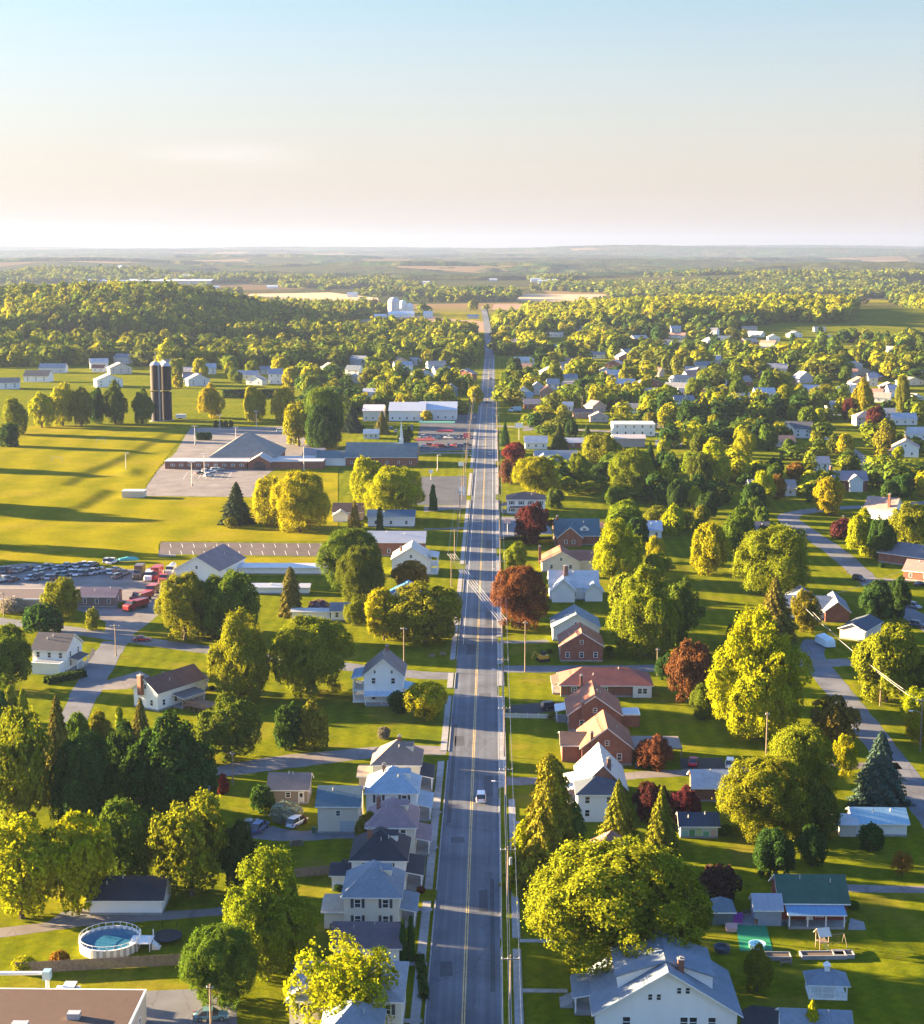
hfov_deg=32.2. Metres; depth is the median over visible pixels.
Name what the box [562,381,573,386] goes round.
house
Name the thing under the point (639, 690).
window
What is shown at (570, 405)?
house
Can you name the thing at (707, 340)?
house
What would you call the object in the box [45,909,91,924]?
gravel patch
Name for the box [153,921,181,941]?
trampoline
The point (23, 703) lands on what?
columnar evergreen
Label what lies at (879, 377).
house
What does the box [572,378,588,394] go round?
tree
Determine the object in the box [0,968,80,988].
duct
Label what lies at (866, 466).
tree
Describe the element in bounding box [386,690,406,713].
shrub
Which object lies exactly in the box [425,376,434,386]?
tree
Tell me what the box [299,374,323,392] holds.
tree
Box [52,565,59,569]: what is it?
wrecked car
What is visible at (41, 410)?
tree
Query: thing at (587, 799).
window
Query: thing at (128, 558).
covered boat
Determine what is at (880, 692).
utility pole
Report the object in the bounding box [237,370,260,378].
house
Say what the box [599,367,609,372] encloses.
house
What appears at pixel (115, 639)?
utility pole
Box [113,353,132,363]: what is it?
house
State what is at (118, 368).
house
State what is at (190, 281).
building
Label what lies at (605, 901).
tree
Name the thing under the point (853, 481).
house
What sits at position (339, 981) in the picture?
tree
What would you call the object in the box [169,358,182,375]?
tree
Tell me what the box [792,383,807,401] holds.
tree
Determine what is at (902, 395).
tree
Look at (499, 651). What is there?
pavement
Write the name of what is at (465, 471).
power line
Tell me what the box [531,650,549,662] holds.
excavator
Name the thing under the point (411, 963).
path
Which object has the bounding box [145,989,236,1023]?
parking lot
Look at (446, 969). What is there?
road patch
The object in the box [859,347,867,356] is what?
tree
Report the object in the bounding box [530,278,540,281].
building
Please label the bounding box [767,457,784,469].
tree
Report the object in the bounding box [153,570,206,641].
tree
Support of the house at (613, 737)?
on the ground at (884, 969)
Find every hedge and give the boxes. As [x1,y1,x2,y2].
[42,668,87,684]
[222,388,294,397]
[413,952,428,998]
[501,536,552,539]
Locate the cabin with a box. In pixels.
[710,896,736,924]
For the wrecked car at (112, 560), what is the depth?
516.46 m
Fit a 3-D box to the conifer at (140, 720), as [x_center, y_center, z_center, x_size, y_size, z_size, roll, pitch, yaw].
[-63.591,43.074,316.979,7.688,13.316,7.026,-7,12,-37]
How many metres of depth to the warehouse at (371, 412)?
948.04 m
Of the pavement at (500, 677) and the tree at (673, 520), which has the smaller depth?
the pavement at (500, 677)
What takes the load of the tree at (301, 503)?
on the ground at (884, 969)
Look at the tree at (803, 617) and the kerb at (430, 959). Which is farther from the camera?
the tree at (803, 617)
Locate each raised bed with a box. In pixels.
[764,951,791,960]
[799,950,846,959]
[831,949,854,958]
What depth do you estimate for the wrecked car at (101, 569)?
501.47 m
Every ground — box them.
[0,247,923,1023]
[0,550,175,588]
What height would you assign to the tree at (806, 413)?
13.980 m
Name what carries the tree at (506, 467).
on the ground at (884, 969)
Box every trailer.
[175,414,185,418]
[815,633,835,646]
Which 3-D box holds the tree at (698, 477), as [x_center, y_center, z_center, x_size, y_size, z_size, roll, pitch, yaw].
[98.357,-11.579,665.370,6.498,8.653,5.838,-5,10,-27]
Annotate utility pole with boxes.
[113,624,118,655]
[206,984,213,1023]
[229,751,234,784]
[400,627,406,661]
[447,553,452,586]
[451,529,457,560]
[491,767,511,823]
[492,658,508,702]
[497,517,502,546]
[498,706,509,755]
[500,846,514,911]
[501,619,506,659]
[501,955,518,1023]
[523,621,527,671]
[765,712,769,754]
[879,661,881,705]
[909,698,923,751]
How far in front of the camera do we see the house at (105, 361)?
1363.41 m
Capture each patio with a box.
[737,915,784,925]
[848,918,865,929]
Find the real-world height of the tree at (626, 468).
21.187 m
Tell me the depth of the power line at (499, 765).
254.60 m
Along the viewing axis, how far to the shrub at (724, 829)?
276.71 m
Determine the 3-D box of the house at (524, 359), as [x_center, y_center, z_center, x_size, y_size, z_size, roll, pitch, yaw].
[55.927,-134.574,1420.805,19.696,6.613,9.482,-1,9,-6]
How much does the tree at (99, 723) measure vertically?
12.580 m
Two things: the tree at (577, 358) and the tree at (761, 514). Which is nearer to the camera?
the tree at (761, 514)
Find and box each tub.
[714,942,730,953]
[749,940,765,949]
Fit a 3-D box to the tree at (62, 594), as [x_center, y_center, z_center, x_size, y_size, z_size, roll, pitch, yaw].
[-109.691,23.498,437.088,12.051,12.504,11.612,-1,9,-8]
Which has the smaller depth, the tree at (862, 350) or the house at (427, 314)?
the tree at (862, 350)
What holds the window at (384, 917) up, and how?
in the house at (373, 890)
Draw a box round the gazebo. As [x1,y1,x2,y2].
[803,961,850,1000]
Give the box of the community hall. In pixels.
[164,431,324,469]
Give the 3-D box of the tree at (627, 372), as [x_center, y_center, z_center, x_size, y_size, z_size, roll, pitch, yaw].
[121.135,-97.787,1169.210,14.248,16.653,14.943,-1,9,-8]
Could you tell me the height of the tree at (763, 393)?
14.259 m
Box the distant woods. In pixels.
[0,245,923,538]
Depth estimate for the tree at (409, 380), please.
1133.72 m
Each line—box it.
[455,398,474,550]
[461,371,488,1023]
[463,367,484,642]
[464,359,489,1023]
[492,442,492,644]
[495,438,502,1008]
[496,413,509,1023]
[497,436,511,1023]
[499,423,521,1023]
[801,604,917,698]
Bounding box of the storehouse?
[363,388,374,397]
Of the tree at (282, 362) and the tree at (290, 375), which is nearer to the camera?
the tree at (290, 375)
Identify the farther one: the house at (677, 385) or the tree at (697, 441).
the house at (677, 385)
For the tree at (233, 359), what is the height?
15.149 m
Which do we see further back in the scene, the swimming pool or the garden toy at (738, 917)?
the garden toy at (738, 917)
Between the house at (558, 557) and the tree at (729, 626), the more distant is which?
the house at (558, 557)
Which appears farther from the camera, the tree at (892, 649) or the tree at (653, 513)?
the tree at (653, 513)
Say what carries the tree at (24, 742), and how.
on the ground at (884, 969)
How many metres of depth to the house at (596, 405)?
1001.00 m
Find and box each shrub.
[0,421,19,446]
[0,596,26,613]
[11,955,35,970]
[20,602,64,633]
[49,949,70,965]
[85,606,99,630]
[117,602,125,608]
[207,431,211,439]
[216,772,229,794]
[223,517,237,528]
[249,784,275,815]
[269,799,303,823]
[273,701,302,750]
[307,599,329,607]
[333,884,342,891]
[377,726,390,739]
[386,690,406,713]
[396,424,413,441]
[416,886,425,893]
[420,410,432,420]
[547,712,555,718]
[605,645,612,651]
[608,652,615,657]
[698,863,743,900]
[718,824,732,835]
[829,518,851,538]
[848,900,859,910]
[858,821,884,851]
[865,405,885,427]
[878,563,884,567]
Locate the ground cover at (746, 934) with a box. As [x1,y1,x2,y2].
[737,925,772,950]
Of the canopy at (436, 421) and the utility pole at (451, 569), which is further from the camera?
the canopy at (436, 421)
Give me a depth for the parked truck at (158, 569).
491.14 m
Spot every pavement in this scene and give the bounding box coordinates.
[410,901,430,1023]
[424,761,443,888]
[440,696,451,750]
[447,673,453,687]
[450,569,462,659]
[460,500,469,563]
[467,473,471,495]
[470,429,475,468]
[495,429,496,461]
[496,467,498,494]
[496,500,499,547]
[497,556,501,636]
[498,643,502,663]
[499,671,502,685]
[499,696,505,786]
[508,799,519,937]
[513,949,523,1023]
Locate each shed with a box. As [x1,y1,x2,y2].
[0,588,75,610]
[121,489,146,497]
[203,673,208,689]
[290,607,330,619]
[374,314,386,317]
[676,811,720,837]
[836,807,909,836]
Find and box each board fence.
[15,953,182,971]
[292,865,329,876]
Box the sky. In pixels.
[0,0,923,247]
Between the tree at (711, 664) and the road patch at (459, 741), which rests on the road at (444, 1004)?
the road patch at (459, 741)
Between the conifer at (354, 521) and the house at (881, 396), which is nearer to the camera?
the conifer at (354, 521)
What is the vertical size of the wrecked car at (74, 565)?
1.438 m
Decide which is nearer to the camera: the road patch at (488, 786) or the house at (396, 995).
the house at (396, 995)
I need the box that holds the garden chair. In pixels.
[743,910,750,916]
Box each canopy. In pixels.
[415,438,434,443]
[419,421,454,422]
[437,430,452,434]
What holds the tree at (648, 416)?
on the ground at (884, 969)
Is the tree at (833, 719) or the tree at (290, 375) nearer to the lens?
the tree at (833, 719)
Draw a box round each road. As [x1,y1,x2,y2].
[426,358,500,1023]
[480,307,494,357]
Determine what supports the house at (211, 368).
on the ground at (884, 969)
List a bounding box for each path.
[404,1019,421,1022]
[409,962,427,965]
[519,939,566,942]
[522,988,567,992]
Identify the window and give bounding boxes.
[285,792,290,797]
[299,1004,306,1013]
[336,810,340,815]
[354,899,360,907]
[354,915,360,920]
[371,678,375,683]
[382,899,388,907]
[382,915,388,921]
[383,1004,390,1014]
[400,829,405,834]
[565,652,569,657]
[584,809,589,816]
[585,796,589,803]
[617,753,621,759]
[622,1016,630,1023]
[637,688,647,693]
[648,994,652,999]
[656,994,660,1000]
[677,987,681,993]
[679,1016,688,1023]
[685,987,689,993]
[689,1017,697,1023]
[707,1017,716,1023]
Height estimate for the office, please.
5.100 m
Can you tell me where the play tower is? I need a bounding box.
[814,927,847,949]
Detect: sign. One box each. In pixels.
[459,487,464,494]
[504,519,510,534]
[515,423,522,427]
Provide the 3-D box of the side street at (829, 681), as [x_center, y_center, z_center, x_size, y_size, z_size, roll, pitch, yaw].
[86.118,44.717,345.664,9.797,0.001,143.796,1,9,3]
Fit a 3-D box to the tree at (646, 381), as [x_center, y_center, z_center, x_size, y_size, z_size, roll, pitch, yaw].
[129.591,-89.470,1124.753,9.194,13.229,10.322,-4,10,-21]
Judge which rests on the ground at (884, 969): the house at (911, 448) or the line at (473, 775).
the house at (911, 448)
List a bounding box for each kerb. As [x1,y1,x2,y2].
[424,900,435,1023]
[436,760,447,890]
[448,695,453,751]
[456,569,464,659]
[465,501,470,563]
[496,556,497,636]
[497,696,499,787]
[499,798,500,938]
[500,947,501,1023]
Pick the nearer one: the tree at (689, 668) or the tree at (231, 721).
the tree at (231, 721)
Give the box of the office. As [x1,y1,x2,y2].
[363,429,379,438]
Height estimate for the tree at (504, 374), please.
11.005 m
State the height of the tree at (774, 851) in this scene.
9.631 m
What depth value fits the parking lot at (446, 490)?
676.86 m
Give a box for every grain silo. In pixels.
[388,297,399,310]
[400,300,405,310]
[406,303,412,310]
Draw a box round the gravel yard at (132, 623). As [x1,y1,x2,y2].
[76,586,170,635]
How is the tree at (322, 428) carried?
on the ground at (884, 969)
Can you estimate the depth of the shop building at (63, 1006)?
205.32 m
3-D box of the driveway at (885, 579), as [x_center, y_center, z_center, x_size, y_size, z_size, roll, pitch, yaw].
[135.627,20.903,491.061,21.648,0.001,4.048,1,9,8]
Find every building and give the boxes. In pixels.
[0,988,146,1023]
[88,279,212,283]
[267,285,277,288]
[367,531,426,555]
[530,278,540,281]
[611,421,655,435]
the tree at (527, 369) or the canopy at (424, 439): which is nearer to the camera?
the canopy at (424, 439)
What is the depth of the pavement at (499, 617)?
440.00 m
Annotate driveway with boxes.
[0,907,224,937]
[83,648,95,662]
[102,671,148,689]
[208,745,447,789]
[249,826,357,840]
[418,452,470,453]
[424,505,465,511]
[424,527,463,529]
[500,640,548,643]
[505,703,554,713]
[507,762,901,784]
[680,758,724,768]
[740,1005,778,1023]
[847,884,923,892]
[868,578,916,581]
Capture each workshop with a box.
[79,586,123,606]
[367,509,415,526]
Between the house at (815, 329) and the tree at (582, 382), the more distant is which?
the house at (815, 329)
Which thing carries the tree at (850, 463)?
on the ground at (884, 969)
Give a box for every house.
[0,377,20,388]
[23,370,53,381]
[31,632,88,674]
[38,363,68,372]
[89,358,108,368]
[91,364,105,371]
[93,373,122,386]
[106,362,131,373]
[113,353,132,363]
[131,664,215,712]
[159,359,171,363]
[182,373,200,382]
[183,367,192,372]
[185,373,210,385]
[206,363,215,373]
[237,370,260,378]
[237,562,332,574]
[246,375,267,384]
[248,582,311,593]
[259,366,270,373]
[268,368,283,383]
[285,960,408,1023]
[321,860,419,927]
[321,999,386,1023]
[329,826,425,891]
[332,503,365,521]
[343,374,361,382]
[345,365,363,374]
[349,355,366,364]
[351,644,414,706]
[356,734,435,790]
[363,762,433,820]
[364,793,432,855]
[389,357,407,366]
[390,540,439,574]
[390,580,422,598]
[393,361,412,370]
[408,357,421,364]
[410,369,433,377]
[423,311,432,317]
[426,360,446,368]
[432,366,450,373]
[450,383,457,396]
[460,368,476,379]
[467,314,478,318]
[500,492,545,514]
[514,357,534,363]
[521,363,532,370]
[521,387,530,391]
[521,392,532,401]
[523,399,540,408]
[524,436,547,448]
[532,381,543,394]
[533,450,577,465]
[538,545,597,571]
[540,385,553,397]
[546,378,559,389]
[547,564,603,601]
[549,332,562,336]
[550,604,600,640]
[550,667,653,697]
[552,515,600,546]
[554,680,639,730]
[557,622,604,661]
[558,710,682,764]
[559,362,568,369]
[559,930,742,1023]
[561,374,578,384]
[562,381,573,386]
[562,402,573,410]
[563,742,628,821]
[565,438,583,447]
[572,408,592,417]
[584,400,605,411]
[588,411,608,421]
[589,351,604,358]
[591,830,628,861]
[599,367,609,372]
[599,522,604,536]
[605,359,622,367]
[605,369,619,375]
[614,352,628,361]
[615,378,635,388]
[615,403,638,412]
[620,349,630,352]
[630,335,647,339]
[637,378,661,386]
[647,520,662,538]
[655,367,664,376]
[664,339,685,344]
[665,382,686,388]
[668,332,686,338]
[668,374,690,382]
[670,326,681,332]
[673,395,694,404]
[682,366,700,370]
[682,371,697,378]
[694,361,716,369]
[701,337,710,342]
[710,328,718,334]
[715,355,722,364]
[716,336,730,339]
[740,338,758,343]
[742,326,757,330]
[743,375,752,384]
[745,479,797,495]
[747,331,764,336]
[753,388,775,397]
[759,340,777,345]
[767,334,779,340]
[767,363,787,371]
[775,1007,853,1023]
[776,435,795,446]
[784,585,851,622]
[785,421,812,437]
[786,331,801,336]
[793,371,812,382]
[801,384,819,391]
[812,456,830,470]
[813,327,825,331]
[825,401,835,409]
[830,465,868,491]
[837,383,858,392]
[846,361,862,366]
[847,376,869,387]
[851,369,857,377]
[851,411,869,425]
[853,367,870,374]
[861,371,882,380]
[863,493,901,519]
[866,373,877,385]
[870,388,883,391]
[873,392,891,401]
[877,542,923,564]
[878,382,893,391]
[883,408,899,416]
[885,385,896,396]
[886,346,892,352]
[887,438,919,456]
[888,413,917,424]
[895,376,923,384]
[902,559,923,581]
[904,427,923,439]
[911,393,923,399]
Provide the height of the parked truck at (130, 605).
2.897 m
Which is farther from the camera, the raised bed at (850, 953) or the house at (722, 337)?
the house at (722, 337)
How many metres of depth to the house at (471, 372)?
1246.27 m
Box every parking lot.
[145,426,310,496]
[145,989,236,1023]
[159,542,326,555]
[413,476,466,504]
[417,413,477,451]
[500,517,552,536]
[522,423,541,430]
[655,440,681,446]
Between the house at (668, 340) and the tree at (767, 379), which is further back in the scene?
the house at (668, 340)
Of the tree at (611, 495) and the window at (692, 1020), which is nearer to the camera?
the window at (692, 1020)
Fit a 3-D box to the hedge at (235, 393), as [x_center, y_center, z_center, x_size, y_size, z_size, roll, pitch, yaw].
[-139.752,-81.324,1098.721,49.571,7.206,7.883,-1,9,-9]
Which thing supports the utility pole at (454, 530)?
on the ground at (884, 969)
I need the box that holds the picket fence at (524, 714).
[505,713,555,718]
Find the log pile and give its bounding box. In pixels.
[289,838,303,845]
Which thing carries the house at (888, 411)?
on the ground at (884, 969)
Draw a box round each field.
[0,426,337,575]
[248,292,377,300]
[342,315,483,331]
[440,312,482,320]
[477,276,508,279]
[492,304,520,309]
[517,294,608,301]
[867,299,893,303]
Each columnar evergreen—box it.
[0,690,7,724]
[5,684,18,721]
[18,688,30,723]
[115,706,124,737]
[376,507,384,530]
[399,919,407,960]
[407,915,415,961]
[428,484,437,510]
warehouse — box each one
[362,404,385,420]
[388,402,426,420]
[420,401,457,419]
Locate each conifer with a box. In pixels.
[37,695,73,807]
[132,697,148,738]
[217,482,258,526]
[277,567,302,618]
[341,405,366,433]
[347,500,365,531]
[374,410,390,434]
[498,421,509,446]
[499,819,536,895]
[506,753,581,900]
[549,422,569,449]
[565,800,587,866]
[581,424,590,437]
[596,779,640,842]
[643,785,680,858]
[647,440,654,459]
[752,575,797,643]
[805,998,819,1022]
[845,730,914,806]
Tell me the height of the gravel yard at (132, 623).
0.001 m
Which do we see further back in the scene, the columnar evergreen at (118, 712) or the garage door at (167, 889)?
the columnar evergreen at (118, 712)
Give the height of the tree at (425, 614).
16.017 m
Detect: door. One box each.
[165,889,167,904]
[298,792,303,802]
[340,821,354,831]
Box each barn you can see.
[173,544,245,581]
[347,292,357,296]
[388,311,414,316]
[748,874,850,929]
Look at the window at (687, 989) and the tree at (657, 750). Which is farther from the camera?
the tree at (657, 750)
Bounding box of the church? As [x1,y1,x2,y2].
[316,422,418,465]
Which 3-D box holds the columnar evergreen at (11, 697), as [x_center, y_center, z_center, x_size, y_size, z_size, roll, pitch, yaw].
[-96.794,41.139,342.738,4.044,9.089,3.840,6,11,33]
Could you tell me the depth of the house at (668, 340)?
1682.75 m
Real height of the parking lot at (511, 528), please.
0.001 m
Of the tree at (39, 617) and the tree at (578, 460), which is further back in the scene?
the tree at (578, 460)
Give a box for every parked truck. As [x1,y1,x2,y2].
[123,597,148,611]
[129,590,152,599]
[132,563,144,579]
[144,568,153,581]
[145,583,159,595]
[151,564,163,580]
[158,574,168,582]
[165,562,176,574]
[509,407,521,411]
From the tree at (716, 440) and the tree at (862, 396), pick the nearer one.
the tree at (716, 440)
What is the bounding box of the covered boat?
[117,556,138,560]
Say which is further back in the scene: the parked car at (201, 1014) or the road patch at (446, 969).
the road patch at (446, 969)
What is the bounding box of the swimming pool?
[78,922,160,958]
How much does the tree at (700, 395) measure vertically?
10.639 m
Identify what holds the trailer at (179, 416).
on the ground at (884, 969)
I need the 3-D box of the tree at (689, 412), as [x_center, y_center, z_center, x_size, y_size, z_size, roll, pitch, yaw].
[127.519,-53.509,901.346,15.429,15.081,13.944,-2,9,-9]
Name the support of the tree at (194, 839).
on the ground at (884, 969)
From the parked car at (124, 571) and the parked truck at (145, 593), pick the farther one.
the parked car at (124, 571)
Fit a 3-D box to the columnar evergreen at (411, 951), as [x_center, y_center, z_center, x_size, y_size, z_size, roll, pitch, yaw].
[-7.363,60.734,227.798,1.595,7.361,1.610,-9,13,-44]
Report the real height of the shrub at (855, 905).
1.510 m
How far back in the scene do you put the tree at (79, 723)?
305.73 m
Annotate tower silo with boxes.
[150,361,164,421]
[161,362,174,420]
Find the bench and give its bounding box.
[780,957,791,965]
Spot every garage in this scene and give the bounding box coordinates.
[86,875,170,914]
[267,771,313,803]
[315,785,364,833]
[330,921,401,960]
[687,769,737,801]
[754,521,769,529]
[838,614,883,640]
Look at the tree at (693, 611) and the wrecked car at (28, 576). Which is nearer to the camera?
the tree at (693, 611)
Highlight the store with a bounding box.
[611,434,645,446]
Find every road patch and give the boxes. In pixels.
[440,961,452,976]
[447,724,456,822]
[451,837,464,842]
[455,736,464,745]
[467,644,475,654]
[469,577,475,584]
[479,693,490,698]
[479,890,487,912]
[484,776,492,796]
[486,540,491,550]
[486,612,491,624]
[490,879,494,991]
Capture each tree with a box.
[0,622,32,692]
[0,705,54,834]
[0,812,62,918]
[1,397,28,434]
[28,390,57,427]
[38,576,82,619]
[39,807,115,915]
[47,728,121,834]
[50,382,73,425]
[66,711,91,740]
[69,386,92,425]
[89,386,104,423]
[89,710,116,745]
[96,797,159,875]
[102,378,127,423]
[102,717,143,811]
[114,709,219,818]
[131,386,154,423]
[143,787,232,896]
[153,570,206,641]
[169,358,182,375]
[172,375,183,387]
[175,920,260,1010]
[188,573,229,637]
[191,358,208,376]
[195,690,262,763]
[196,382,225,418]
[199,568,262,639]
[202,605,271,701]
[218,817,258,890]
[221,843,319,981]
[222,356,238,369]
[224,361,234,376]
[227,368,236,380]
[233,371,242,383]
[243,384,266,421]
[245,360,261,371]
[252,475,280,526]
[267,613,358,699]
[269,470,332,532]
[270,385,295,423]
[272,357,289,368]
[281,366,299,387]
[282,400,307,445]
[282,926,399,1023]
[298,700,329,750]
[299,366,315,375]
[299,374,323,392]
[302,385,344,448]
[304,402,343,448]
[315,527,383,591]
[328,372,337,381]
[334,545,386,601]
[342,597,366,625]
[349,455,381,505]
[354,810,373,835]
[361,465,425,516]
[364,587,400,639]
[373,374,386,382]
[384,578,463,643]
[388,375,403,390]
[389,560,431,584]
[394,370,408,384]
[402,680,447,720]
[406,375,416,387]
[408,380,419,392]
[411,368,425,378]
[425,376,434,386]
[441,374,455,385]
[454,377,461,390]
[467,385,483,403]
[487,563,550,629]
[499,371,511,381]
[499,457,519,483]
[501,441,525,461]
[502,542,527,567]
[506,357,522,370]
[509,455,559,495]
[512,370,525,381]
[514,500,553,544]
[517,834,716,979]
[520,380,533,391]
[522,366,533,373]
[540,356,551,369]
[545,487,564,508]
[547,366,563,385]
[564,419,578,437]
[568,452,589,474]
[569,356,582,362]
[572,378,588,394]
[580,357,594,368]
[581,433,622,464]
[589,461,611,481]
[590,517,645,577]
[595,371,609,381]
[599,451,616,461]
[604,486,619,504]
[604,562,686,658]
[606,498,643,531]
[607,572,630,607]
[608,447,655,496]
[612,365,622,369]
[618,367,636,379]
[622,359,631,366]
[624,517,649,548]
[632,780,672,823]
[633,732,673,770]
[640,375,652,387]
[643,505,665,520]
[643,552,675,576]
[644,412,657,427]
[645,535,665,554]
[646,399,659,415]
[650,859,713,945]
[652,451,677,471]
[653,653,673,679]
[657,402,678,426]
[657,439,670,451]
[658,509,694,529]
[661,383,677,395]
[661,503,685,535]
[662,576,705,645]
[663,638,712,702]
[666,479,686,507]
[668,784,702,825]
[673,404,701,427]
[680,451,697,472]
[682,356,694,366]
[683,492,690,506]
[684,377,703,393]
[685,451,712,481]
[687,485,701,511]
[688,682,715,719]
[689,432,705,453]
[689,521,731,575]
[691,518,706,533]
[692,474,705,487]
[694,504,710,521]
[695,491,720,517]
[697,392,704,401]
[702,442,731,482]
[703,436,724,450]
[704,604,815,744]
[707,414,719,421]
[709,363,723,370]
[709,387,720,394]
[709,661,715,687]
[711,754,813,843]
[714,485,726,505]
[722,505,755,553]
[725,617,737,639]
[727,371,746,392]
[729,358,742,367]
[729,378,747,392]
[730,522,814,594]
[732,428,756,459]
[733,424,749,443]
[737,350,749,359]
[739,482,766,505]
[742,496,762,514]
[743,942,774,992]
[750,418,773,442]
[750,463,766,477]
[752,469,776,506]
[752,825,796,878]
[753,506,769,520]
[756,392,768,406]
[758,370,778,389]
[758,406,776,423]
[758,423,778,449]
[758,522,776,541]
[759,721,840,797]
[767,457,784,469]
[767,462,783,477]
[773,473,786,499]
[777,384,794,405]
[782,438,794,449]
[785,461,805,483]
[786,407,796,419]
[786,777,844,839]
[787,404,798,417]
[790,588,821,632]
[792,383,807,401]
[797,406,819,425]
[797,823,827,866]
[804,482,815,502]
[808,384,834,396]
[808,694,862,748]
[809,430,823,440]
[812,476,845,514]
[815,408,824,425]
[824,408,832,421]
[826,433,838,453]
[833,733,858,776]
[835,433,854,453]
[838,366,851,383]
[839,350,848,358]
[841,456,861,470]
[842,397,856,418]
[845,506,873,557]
[847,408,859,421]
[850,377,873,411]
[850,622,920,702]
[858,578,892,619]
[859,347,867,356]
[859,351,870,366]
[862,464,873,477]
[867,517,897,559]
[872,422,897,452]
[879,419,895,427]
[880,479,900,497]
[888,501,923,543]
[888,573,911,618]
[891,446,904,459]
[891,851,913,875]
[892,473,915,496]
[894,375,910,412]
[895,433,903,441]
[897,686,923,721]
[903,705,923,744]
[905,652,923,689]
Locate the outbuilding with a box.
[329,602,350,620]
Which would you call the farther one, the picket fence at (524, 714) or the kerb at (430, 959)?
the picket fence at (524, 714)
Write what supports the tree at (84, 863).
on the ground at (884, 969)
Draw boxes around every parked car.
[111,572,123,578]
[120,569,130,574]
[192,1006,228,1021]
[203,472,213,476]
[244,818,256,829]
[251,819,269,832]
[285,814,307,827]
[540,700,556,710]
[688,756,697,765]
[725,757,734,767]
[852,574,866,581]
[907,601,921,608]
[908,619,923,627]
[913,581,923,586]
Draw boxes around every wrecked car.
[0,566,5,572]
[0,575,8,582]
[6,566,13,572]
[7,576,19,581]
[13,567,24,572]
[24,565,33,569]
[24,574,32,579]
[31,573,39,580]
[33,566,45,570]
[38,572,44,578]
[49,574,56,579]
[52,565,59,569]
[59,564,65,569]
[59,570,67,575]
[70,562,78,567]
[72,569,78,575]
[82,569,88,574]
[88,568,95,574]
[89,561,99,566]
[95,566,108,573]
[103,557,109,562]
[105,569,111,573]
[106,557,118,563]
[111,568,119,572]
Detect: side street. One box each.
[0,617,452,678]
[62,641,127,729]
[496,425,659,433]
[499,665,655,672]
[777,501,923,630]
[795,658,852,666]
[799,639,923,827]
[854,449,872,469]
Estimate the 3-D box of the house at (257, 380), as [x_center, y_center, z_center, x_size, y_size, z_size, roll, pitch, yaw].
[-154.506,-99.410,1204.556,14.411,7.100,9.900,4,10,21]
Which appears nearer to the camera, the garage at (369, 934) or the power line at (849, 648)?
the garage at (369, 934)
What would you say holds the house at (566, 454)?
on the ground at (884, 969)
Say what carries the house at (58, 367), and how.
on the ground at (884, 969)
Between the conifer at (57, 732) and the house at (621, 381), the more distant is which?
the house at (621, 381)
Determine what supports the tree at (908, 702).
on the ground at (884, 969)
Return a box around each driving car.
[132,635,150,641]
[476,790,485,802]
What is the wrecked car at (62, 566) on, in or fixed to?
on the salvage yard ground at (103, 579)
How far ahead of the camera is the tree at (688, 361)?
1313.34 m
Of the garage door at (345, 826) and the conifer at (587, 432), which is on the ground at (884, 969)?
the conifer at (587, 432)
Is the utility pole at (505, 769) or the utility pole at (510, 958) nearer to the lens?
the utility pole at (510, 958)
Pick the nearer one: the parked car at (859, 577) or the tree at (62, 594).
the tree at (62, 594)
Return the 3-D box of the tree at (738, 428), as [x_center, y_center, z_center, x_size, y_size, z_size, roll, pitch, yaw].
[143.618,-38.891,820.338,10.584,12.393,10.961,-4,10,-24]
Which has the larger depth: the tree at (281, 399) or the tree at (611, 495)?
the tree at (281, 399)
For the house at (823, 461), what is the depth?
723.47 m
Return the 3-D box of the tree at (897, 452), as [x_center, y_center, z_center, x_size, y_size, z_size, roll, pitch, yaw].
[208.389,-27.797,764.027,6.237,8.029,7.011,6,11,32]
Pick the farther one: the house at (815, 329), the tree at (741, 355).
the house at (815, 329)
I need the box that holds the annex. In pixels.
[302,448,325,455]
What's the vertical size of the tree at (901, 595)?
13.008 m
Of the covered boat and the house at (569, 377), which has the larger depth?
the house at (569, 377)
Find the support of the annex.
on the ground at (884, 969)
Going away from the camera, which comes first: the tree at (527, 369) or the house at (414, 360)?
the tree at (527, 369)
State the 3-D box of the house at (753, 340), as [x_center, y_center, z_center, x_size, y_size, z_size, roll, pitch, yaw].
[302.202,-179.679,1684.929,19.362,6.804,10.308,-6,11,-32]
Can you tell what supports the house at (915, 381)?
on the ground at (884, 969)
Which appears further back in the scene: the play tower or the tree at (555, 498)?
the tree at (555, 498)
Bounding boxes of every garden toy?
[725,923,737,931]
[733,912,742,922]
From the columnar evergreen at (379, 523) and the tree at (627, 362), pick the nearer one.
the columnar evergreen at (379, 523)
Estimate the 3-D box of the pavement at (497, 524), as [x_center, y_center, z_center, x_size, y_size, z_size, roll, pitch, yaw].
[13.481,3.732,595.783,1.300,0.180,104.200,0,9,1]
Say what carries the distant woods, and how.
on the ground at (884, 969)
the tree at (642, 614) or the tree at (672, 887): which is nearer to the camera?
the tree at (672, 887)
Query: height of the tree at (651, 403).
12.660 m
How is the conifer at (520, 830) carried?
on the ground at (884, 969)
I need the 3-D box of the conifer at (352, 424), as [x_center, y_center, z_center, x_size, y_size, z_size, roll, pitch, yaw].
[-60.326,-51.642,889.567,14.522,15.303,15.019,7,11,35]

